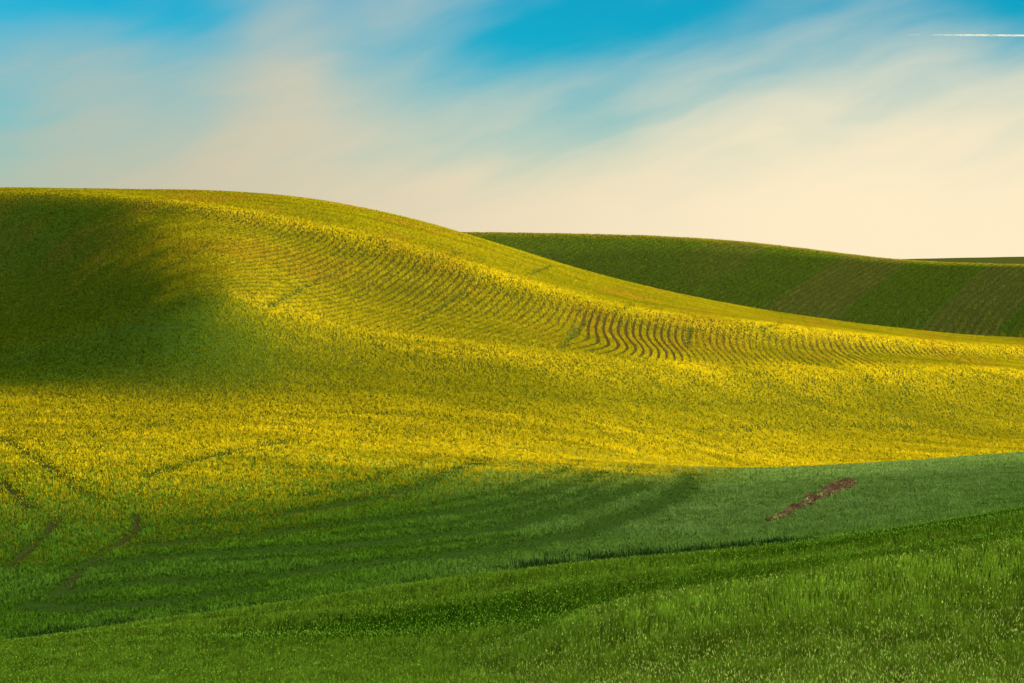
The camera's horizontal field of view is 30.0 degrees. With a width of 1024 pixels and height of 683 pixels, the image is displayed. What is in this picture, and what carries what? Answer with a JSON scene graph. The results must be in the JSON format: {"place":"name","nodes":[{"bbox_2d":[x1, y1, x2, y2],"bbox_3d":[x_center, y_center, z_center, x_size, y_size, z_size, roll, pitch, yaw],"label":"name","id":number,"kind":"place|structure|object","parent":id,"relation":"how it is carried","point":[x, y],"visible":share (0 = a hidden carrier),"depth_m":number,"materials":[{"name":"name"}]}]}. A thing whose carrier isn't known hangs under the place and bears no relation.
{"place":"outdoors","nodes":[
{"label":"outdoors","id":0,"kind":"place"},
{"bbox_2d":[0,190,1023,632],"bbox_3d":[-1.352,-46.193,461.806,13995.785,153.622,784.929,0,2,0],"label":"hill","id":1,"kind":"structure","parent":0,"point":[124,540],"depth_m":339.70,"materials":[{"name":"plant"}]},
{"bbox_2d":[1,531,832,639],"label":"gully grass","id":2,"kind":"structure","parent":1,"relation":"on","point":[650,552],"depth_m":165.02,"materials":[{"name":"green plant"}]},
{"bbox_2d":[0,187,1023,566],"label":"flowering crop","id":3,"kind":"object","parent":1,"relation":"on","point":[564,279],"visible":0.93,"depth_m":350.70,"materials":[{"name":"yellow plant"}]},
{"bbox_2d":[0,437,1023,640],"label":"valley crop","id":4,"kind":"object","parent":1,"relation":"on","point":[896,514],"visible":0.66,"depth_m":189.85,"materials":[{"name":"green plant"}]},
{"bbox_2d":[765,477,856,520],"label":"eroded bank","id":5,"kind":"structure","parent":1,"relation":"on","point":[832,487],"depth_m":222.11,"materials":[{"name":"soil"}]},
{"bbox_2d":[0,0,1023,258],"label":"sky","id":6,"kind":"structure","parent":0,"point":[894,129],"materials":[{"name":"blue"}]},
{"bbox_2d":[179,520,1023,659],"bbox_3d":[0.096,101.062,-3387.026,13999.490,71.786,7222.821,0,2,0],"label":"hill","id":7,"kind":"structure","parent":0,"point":[766,600],"depth_m":43.07,"materials":[{"name":"green plant"}]},
{"bbox_2d":[0,507,1023,682],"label":"wheat crop","id":8,"kind":"object","parent":7,"relation":"on","point":[762,615],"visible":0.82,"depth_m":44.70,"materials":[{"name":"green plant"}]},
{"bbox_2d":[0,505,1023,682],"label":"wheat ears","id":9,"kind":"object","parent":7,"relation":"on","point":[489,665],"visible":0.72,"depth_m":50.09,"materials":[{"name":"green plant"}]},
{"bbox_2d":[469,233,1023,336],"bbox_3d":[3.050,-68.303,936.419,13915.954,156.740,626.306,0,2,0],"label":"hill","id":10,"kind":"structure","parent":0,"point":[685,264],"depth_m":934.23,"materials":[{"name":"green plant"}]},
{"bbox_2d":[463,232,1023,337],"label":"crop","id":11,"kind":"object","parent":10,"relation":"on","point":[948,265],"visible":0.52,"depth_m":929.97,"materials":[{"name":"green plant"}]},
{"bbox_2d":[905,257,1023,263],"bbox_3d":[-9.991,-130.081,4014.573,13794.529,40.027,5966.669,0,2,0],"label":"distant hill","id":12,"kind":"structure","parent":0,"point":[1008,260],"depth_m":1520.88,"materials":[{"name":"green plant"}]}
]}

